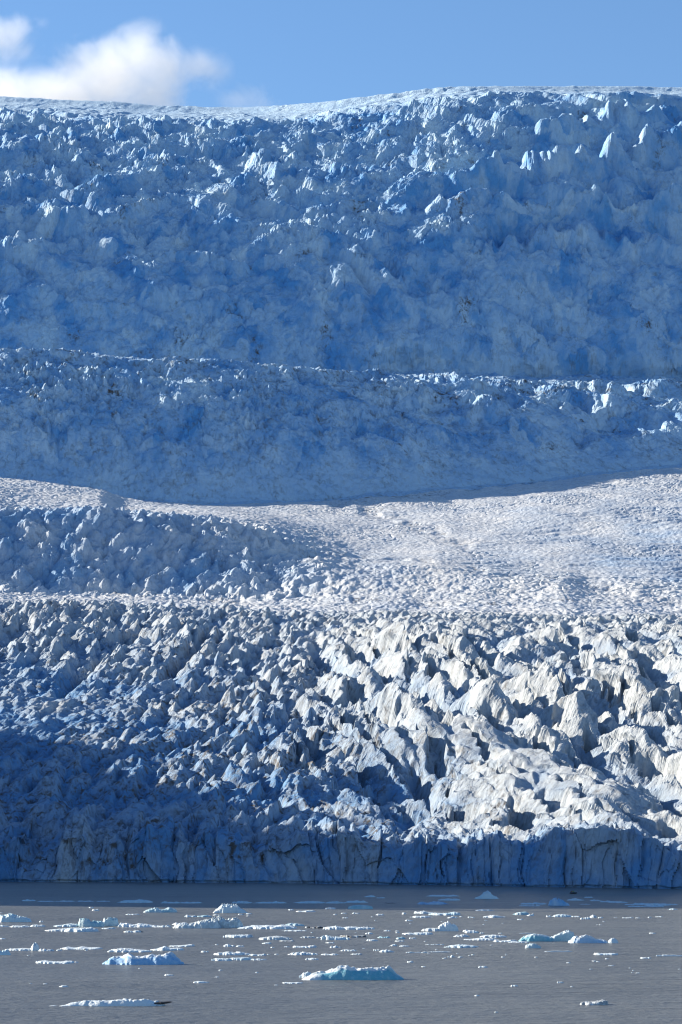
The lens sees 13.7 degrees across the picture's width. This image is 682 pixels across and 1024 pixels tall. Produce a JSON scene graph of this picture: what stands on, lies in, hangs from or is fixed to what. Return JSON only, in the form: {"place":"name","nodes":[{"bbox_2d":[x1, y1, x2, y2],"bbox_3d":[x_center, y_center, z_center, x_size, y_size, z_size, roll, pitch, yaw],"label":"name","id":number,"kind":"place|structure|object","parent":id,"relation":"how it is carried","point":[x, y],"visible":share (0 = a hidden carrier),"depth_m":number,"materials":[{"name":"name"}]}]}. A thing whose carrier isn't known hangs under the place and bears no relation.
{"place":"outdoors","nodes":[
{"label":"outdoors","id":0,"kind":"place"},
{"bbox_2d":[0,91,681,382],"bbox_3d":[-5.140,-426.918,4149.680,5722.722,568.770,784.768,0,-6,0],"label":"icefall","id":1,"kind":"object","parent":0,"point":[535,235],"visible":0.96,"depth_m":4104.79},
{"bbox_2d":[0,597,681,855],"bbox_3d":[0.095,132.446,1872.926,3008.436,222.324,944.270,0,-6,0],"label":"crevassed glacier","id":2,"kind":"object","parent":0,"point":[265,725],"visible":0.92,"depth_m":1813.60,"materials":[{"name":"white ice"}]},
{"bbox_2d":[0,882,681,1023],"bbox_3d":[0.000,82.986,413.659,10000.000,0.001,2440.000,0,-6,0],"label":"lake water","id":3,"kind":"structure","parent":0,"point":[437,989],"depth_m":755.59,"materials":[{"name":"grey liquid"}]},
{"bbox_2d":[0,949,10,954],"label":"iceberg","id":4,"kind":"object","parent":3,"relation":"on","point":[5,952],"visible":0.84,"depth_m":767.68,"materials":[{"name":"blue ice"}]},
{"bbox_2d":[0,913,31,921],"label":"iceberg","id":5,"kind":"object","parent":3,"relation":"on","point":[9,917],"visible":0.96,"depth_m":985.97,"materials":[{"name":"white ice"}]},
{"bbox_2d":[5,948,30,950],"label":"ice floe","id":6,"kind":"object","parent":3,"relation":"on","point":[22,949],"visible":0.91,"depth_m":792.00,"materials":[{"name":"white ice"}]},
{"bbox_2d":[30,942,38,950],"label":"iceberg","id":7,"kind":"object","parent":3,"relation":"on","point":[35,946],"visible":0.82,"depth_m":791.95,"materials":[{"name":"white ice"}]},
{"bbox_2d":[45,928,66,930],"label":"ice floe","id":8,"kind":"object","parent":3,"relation":"on","point":[62,929],"visible":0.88,"depth_m":914.82,"materials":[{"name":"white ice"}]},
{"bbox_2d":[36,960,78,963],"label":"ice floe","id":9,"kind":"object","parent":3,"relation":"on","point":[54,962],"visible":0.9,"depth_m":727.49,"materials":[{"name":"white ice"}]},
{"bbox_2d":[54,923,77,926],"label":"ice floe","id":10,"kind":"object","parent":3,"relation":"on","point":[70,925],"visible":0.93,"depth_m":949.09,"materials":[{"name":"white ice"}]},
{"bbox_2d":[64,927,98,931],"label":"ice floe","id":11,"kind":"object","parent":3,"relation":"on","point":[89,929],"visible":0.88,"depth_m":911.10,"materials":[{"name":"white ice"}]},
{"bbox_2d":[61,946,102,949],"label":"ice floe","id":12,"kind":"object","parent":3,"relation":"on","point":[78,948],"visible":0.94,"depth_m":799.62,"materials":[{"name":"white ice"}]},
{"bbox_2d":[78,918,103,926],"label":"iceberg","id":13,"kind":"object","parent":3,"relation":"on","point":[83,922],"visible":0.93,"depth_m":948.85,"materials":[{"name":"ice"}]},
{"bbox_2d":[103,917,118,925],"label":"iceberg","id":14,"kind":"object","parent":3,"relation":"on","point":[110,921],"visible":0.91,"depth_m":953.17,"materials":[{"name":"ice"}]},
{"bbox_2d":[51,998,171,1005],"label":"ice floe","id":15,"kind":"object","parent":3,"relation":"on","point":[132,1002],"visible":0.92,"depth_m":571.88,"materials":[{"name":"white ice"}]},
{"bbox_2d":[107,948,151,951],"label":"ice floe","id":16,"kind":"object","parent":3,"relation":"on","point":[125,950],"visible":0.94,"depth_m":783.98,"materials":[{"name":"white ice"}]},
{"bbox_2d":[123,930,142,931],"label":"ice floe","id":17,"kind":"object","parent":3,"relation":"on","point":[133,931],"visible":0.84,"depth_m":906.65,"materials":[{"name":"white ice"}]},
{"bbox_2d":[117,899,152,902],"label":"ice floe","id":18,"kind":"object","parent":3,"relation":"on","point":[136,901],"visible":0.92,"depth_m":1183.96,"materials":[{"name":"blue ice"}]},
{"bbox_2d":[118,923,158,926],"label":"ice floe","id":19,"kind":"object","parent":3,"relation":"on","point":[132,925],"visible":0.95,"depth_m":945.73,"materials":[{"name":"white ice"}]},
{"bbox_2d":[102,952,183,964],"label":"iceberg","id":20,"kind":"object","parent":3,"relation":"on","point":[170,958],"visible":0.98,"depth_m":721.81,"materials":[{"name":"white ice"}]},
{"bbox_2d":[144,907,176,912],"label":"iceberg","id":21,"kind":"object","parent":3,"relation":"on","point":[157,910],"visible":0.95,"depth_m":1075.61,"materials":[{"name":"white ice"}]},
{"bbox_2d":[151,946,183,950],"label":"ice floe","id":22,"kind":"object","parent":3,"relation":"on","point":[164,948],"visible":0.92,"depth_m":792.49,"materials":[{"name":"white ice"}]},
{"bbox_2d":[170,944,194,946],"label":"ice floe","id":23,"kind":"object","parent":3,"relation":"on","point":[188,945],"visible":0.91,"depth_m":815.24,"materials":[{"name":"white ice"}]},
{"bbox_2d":[173,919,220,928],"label":"iceberg","id":24,"kind":"object","parent":3,"relation":"on","point":[205,923],"visible":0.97,"depth_m":935.74,"materials":[{"name":"white ice"}]},
{"bbox_2d":[211,958,231,960],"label":"ice floe","id":25,"kind":"object","parent":3,"relation":"on","point":[222,959],"visible":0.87,"depth_m":740.10,"materials":[{"name":"white ice"}]},
{"bbox_2d":[209,916,243,927],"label":"iceberg","id":26,"kind":"object","parent":3,"relation":"on","point":[235,922],"visible":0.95,"depth_m":939.91,"materials":[{"name":"white ice"}]},
{"bbox_2d":[213,903,247,912],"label":"iceberg","id":27,"kind":"object","parent":3,"relation":"on","point":[227,908],"visible":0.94,"depth_m":1069.85,"materials":[{"name":"white ice"}]},
{"bbox_2d":[214,951,249,954],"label":"ice floe","id":28,"kind":"object","parent":3,"relation":"on","point":[232,953],"visible":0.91,"depth_m":768.79,"materials":[{"name":"white ice"}]},
{"bbox_2d":[223,934,252,937],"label":"ice floe","id":29,"kind":"object","parent":3,"relation":"on","point":[241,936],"visible":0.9,"depth_m":871.34,"materials":[{"name":"white ice"}]},
{"bbox_2d":[231,957,250,959],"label":"ice floe","id":30,"kind":"object","parent":3,"relation":"on","point":[245,958],"visible":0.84,"depth_m":742.62,"materials":[{"name":"white ice"}]},
{"bbox_2d":[232,901,251,902],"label":"ice floe","id":31,"kind":"object","parent":3,"relation":"on","point":[241,902],"visible":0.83,"depth_m":1177.31,"materials":[{"name":"blue ice"}]},
{"bbox_2d":[248,954,265,955],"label":"ice floe","id":32,"kind":"object","parent":3,"relation":"on","point":[256,954],"visible":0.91,"depth_m":765.23,"materials":[{"name":"white ice"}]},
{"bbox_2d":[237,924,296,928],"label":"ice floe","id":33,"kind":"object","parent":3,"relation":"on","point":[282,926],"visible":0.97,"depth_m":933.25,"materials":[{"name":"white ice"}]},
{"bbox_2d":[259,936,291,939],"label":"ice floe","id":34,"kind":"object","parent":3,"relation":"on","point":[276,938],"visible":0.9,"depth_m":856.37,"materials":[{"name":"white ice"}]},
{"bbox_2d":[283,982,302,983],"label":"ice chip","id":35,"kind":"object","parent":3,"relation":"on","point":[293,982],"visible":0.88,"depth_m":645.66,"materials":[{"name":"white ice"}]},
{"bbox_2d":[286,923,303,925],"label":"ice floe","id":36,"kind":"object","parent":3,"relation":"on","point":[292,924],"visible":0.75,"depth_m":953.51,"materials":[{"name":"white ice"}]},
{"bbox_2d":[288,952,317,954],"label":"ice floe","id":37,"kind":"object","parent":3,"relation":"on","point":[301,953],"visible":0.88,"depth_m":768.92,"materials":[{"name":"white ice"}]},
{"bbox_2d":[293,945,316,947],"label":"ice floe","id":38,"kind":"object","parent":3,"relation":"on","point":[312,946],"visible":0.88,"depth_m":808.52,"materials":[{"name":"white ice"}]},
{"bbox_2d":[295,901,324,902],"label":"ice floe","id":39,"kind":"object","parent":3,"relation":"on","point":[310,902],"visible":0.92,"depth_m":1177.32,"materials":[{"name":"blue ice"}]},
{"bbox_2d":[323,925,344,929],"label":"ice floe","id":40,"kind":"object","parent":3,"relation":"on","point":[335,927],"visible":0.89,"depth_m":927.00,"materials":[{"name":"white ice"}]},
{"bbox_2d":[321,935,349,939],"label":"ice floe","id":41,"kind":"object","parent":3,"relation":"on","point":[326,937],"visible":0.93,"depth_m":856.56,"materials":[{"name":"white ice"}]},
{"bbox_2d":[299,965,403,979],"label":"iceberg","id":42,"kind":"object","parent":3,"relation":"on","point":[345,972],"visible":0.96,"depth_m":658.25,"materials":[{"name":"white ice"}]},
{"bbox_2d":[340,935,365,937],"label":"ice floe","id":43,"kind":"object","parent":3,"relation":"on","point":[352,936],"visible":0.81,"depth_m":871.68,"materials":[{"name":"white ice"}]},
{"bbox_2d":[345,900,367,902],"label":"ice floe","id":44,"kind":"object","parent":3,"relation":"on","point":[357,901],"visible":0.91,"depth_m":1183.69,"materials":[{"name":"blue ice"}]},
{"bbox_2d":[344,926,374,929],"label":"ice floe","id":45,"kind":"object","parent":3,"relation":"on","point":[354,928],"visible":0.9,"depth_m":927.02,"materials":[{"name":"white ice"}]},
{"bbox_2d":[348,905,372,908],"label":"iceberg","id":46,"kind":"object","parent":3,"relation":"on","point":[360,907],"visible":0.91,"depth_m":1111.20,"materials":[{"name":"blue ice"}]},
{"bbox_2d":[402,932,432,934],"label":"ice floe","id":47,"kind":"object","parent":3,"relation":"on","point":[421,933],"visible":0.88,"depth_m":890.53,"materials":[{"name":"white ice"}]},
{"bbox_2d":[413,916,429,917],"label":"ice floe","id":48,"kind":"object","parent":3,"relation":"on","point":[421,916],"visible":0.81,"depth_m":1026.37,"materials":[{"name":"white ice"}]},
{"bbox_2d":[414,911,431,913],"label":"ice floe","id":49,"kind":"object","parent":3,"relation":"on","point":[421,912],"visible":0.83,"depth_m":1064.47,"materials":[{"name":"white ice"}]},
{"bbox_2d":[422,928,438,930],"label":"ice floe","id":50,"kind":"object","parent":3,"relation":"on","point":[432,929],"visible":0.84,"depth_m":914.56,"materials":[{"name":"white ice"}]},
{"bbox_2d":[418,901,446,904],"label":"ice floe","id":51,"kind":"object","parent":3,"relation":"on","point":[434,903],"visible":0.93,"depth_m":1162.93,"materials":[{"name":"blue ice"}]},
{"bbox_2d":[429,895,456,896],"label":"ice floe","id":52,"kind":"object","parent":3,"relation":"on","point":[442,895],"visible":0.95,"depth_m":1266.33,"materials":[{"name":"blue ice"}]},
{"bbox_2d":[429,912,459,914],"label":"ice floe","id":53,"kind":"object","parent":3,"relation":"on","point":[450,913],"visible":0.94,"depth_m":1049.07,"materials":[{"name":"white ice"}]},
{"bbox_2d":[438,921,458,930],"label":"iceberg","id":54,"kind":"object","parent":3,"relation":"on","point":[447,926],"visible":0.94,"depth_m":914.30,"materials":[{"name":"white ice"}]},
{"bbox_2d":[438,898,459,900],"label":"ice floe","id":55,"kind":"object","parent":3,"relation":"on","point":[447,899],"visible":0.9,"depth_m":1211.73,"materials":[{"name":"blue ice"}]},
{"bbox_2d":[453,934,469,936],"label":"ice floe","id":56,"kind":"object","parent":3,"relation":"on","point":[462,935],"visible":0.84,"depth_m":874.84,"materials":[{"name":"white ice"}]},
{"bbox_2d":[447,944,477,947],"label":"ice floe","id":57,"kind":"object","parent":3,"relation":"on","point":[460,946],"visible":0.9,"depth_m":808.55,"materials":[{"name":"white ice"}]},
{"bbox_2d":[465,930,478,932],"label":"ice floe","id":58,"kind":"object","parent":3,"relation":"on","point":[470,931],"visible":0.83,"depth_m":902.01,"materials":[{"name":"white ice"}]},
{"bbox_2d":[464,938,497,939],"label":"ice floe","id":59,"kind":"object","parent":3,"relation":"on","point":[482,939],"visible":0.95,"depth_m":854.34,"materials":[{"name":"white ice"}]},
{"bbox_2d":[474,890,498,898],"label":"iceberg","id":60,"kind":"object","parent":3,"relation":"on","point":[487,894],"visible":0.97,"depth_m":1233.73,"materials":[{"name":"blue ice"}]},
{"bbox_2d":[480,934,505,937],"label":"ice floe","id":61,"kind":"object","parent":3,"relation":"on","point":[492,936],"visible":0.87,"depth_m":871.03,"materials":[{"name":"white ice"}]},
{"bbox_2d":[483,915,504,917],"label":"ice floe","id":62,"kind":"object","parent":3,"relation":"on","point":[492,916],"visible":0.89,"depth_m":1026.71,"materials":[{"name":"white ice"}]},
{"bbox_2d":[494,940,516,941],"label":"ice floe","id":63,"kind":"object","parent":3,"relation":"on","point":[504,940],"visible":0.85,"depth_m":842.95,"materials":[{"name":"white ice"}]},
{"bbox_2d":[511,941,527,942],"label":"ice floe","id":64,"kind":"object","parent":3,"relation":"on","point":[518,942],"visible":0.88,"depth_m":838.51,"materials":[{"name":"white ice"}]},
{"bbox_2d":[513,912,528,914],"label":"ice floe","id":65,"kind":"object","parent":3,"relation":"on","point":[521,913],"visible":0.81,"depth_m":1053.08,"materials":[{"name":"white ice"}]},
{"bbox_2d":[525,943,540,947],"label":"iceberg","id":66,"kind":"object","parent":3,"relation":"on","point":[530,945],"visible":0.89,"depth_m":804.46,"materials":[{"name":"white ice"}]},
{"bbox_2d":[521,902,545,904],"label":"ice floe","id":67,"kind":"object","parent":3,"relation":"on","point":[536,903],"visible":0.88,"depth_m":1163.61,"materials":[{"name":"blue ice"}]},
{"bbox_2d":[519,934,552,941],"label":"iceberg","id":68,"kind":"object","parent":3,"relation":"on","point":[536,938],"visible":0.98,"depth_m":845.12,"materials":[{"name":"white ice"}]},
{"bbox_2d":[548,898,569,905],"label":"iceberg","id":69,"kind":"object","parent":3,"relation":"on","point":[556,902],"visible":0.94,"depth_m":1149.32,"materials":[{"name":"blue ice"}]},
{"bbox_2d":[552,914,571,916],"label":"ice floe","id":70,"kind":"object","parent":3,"relation":"on","point":[561,915],"visible":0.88,"depth_m":1031.72,"materials":[{"name":"white ice"}]},
{"bbox_2d":[551,930,573,941],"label":"iceberg","id":71,"kind":"object","parent":3,"relation":"on","point":[566,936],"visible":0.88,"depth_m":845.15,"materials":[{"name":"white ice"}]},
{"bbox_2d":[568,934,607,942],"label":"iceberg","id":72,"kind":"object","parent":3,"relation":"on","point":[585,938],"visible":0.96,"depth_m":834.74,"materials":[{"name":"white ice"}]},
{"bbox_2d":[580,999,607,1004],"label":"ice floe","id":73,"kind":"object","parent":3,"relation":"on","point":[602,1002],"visible":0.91,"depth_m":575.09,"materials":[{"name":"white ice"}]},
{"bbox_2d":[594,953,617,954],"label":"ice floe","id":74,"kind":"object","parent":3,"relation":"on","point":[605,953],"visible":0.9,"depth_m":768.83,"materials":[{"name":"white ice"}]},
{"bbox_2d":[608,938,617,942],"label":"iceberg","id":75,"kind":"object","parent":3,"relation":"on","point":[612,940],"visible":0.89,"depth_m":834.48,"materials":[{"name":"white ice"}]},
{"bbox_2d":[608,901,627,902],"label":"ice floe","id":76,"kind":"object","parent":3,"relation":"on","point":[617,902],"visible":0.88,"depth_m":1184.42,"materials":[{"name":"blue ice"}]},
{"bbox_2d":[645,903,669,905],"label":"ice floe","id":77,"kind":"object","parent":3,"relation":"on","point":[657,904],"visible":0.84,"depth_m":1150.02,"materials":[{"name":"blue ice"}]},
{"bbox_2d":[0,347,681,504],"bbox_3d":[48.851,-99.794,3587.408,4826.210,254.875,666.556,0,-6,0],"label":"icefall","id":78,"kind":"object","parent":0,"point":[185,430],"visible":0.99,"depth_m":3415.99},
{"bbox_2d":[0,467,681,615],"bbox_3d":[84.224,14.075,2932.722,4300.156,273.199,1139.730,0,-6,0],"label":"glacier tongue","id":79,"kind":"object","parent":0,"point":[602,545],"visible":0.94,"depth_m":2739.12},
{"bbox_2d":[0,818,681,888],"bbox_3d":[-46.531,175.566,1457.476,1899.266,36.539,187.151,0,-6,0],"label":"ice cliff","id":80,"kind":"structure","parent":0,"point":[598,857],"depth_m":1474.41,"materials":[{"name":"blue ice"}]},
{"bbox_2d":[0,86,681,122],"bbox_3d":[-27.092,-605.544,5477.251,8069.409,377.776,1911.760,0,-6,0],"label":"snowfield","id":81,"kind":"structure","parent":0,"point":[68,109],"depth_m":4699.83,"materials":[{"name":"white snow"}]},
{"bbox_2d":[0,0,681,106],"label":"sky","id":82,"kind":"structure","parent":0,"point":[199,53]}
]}

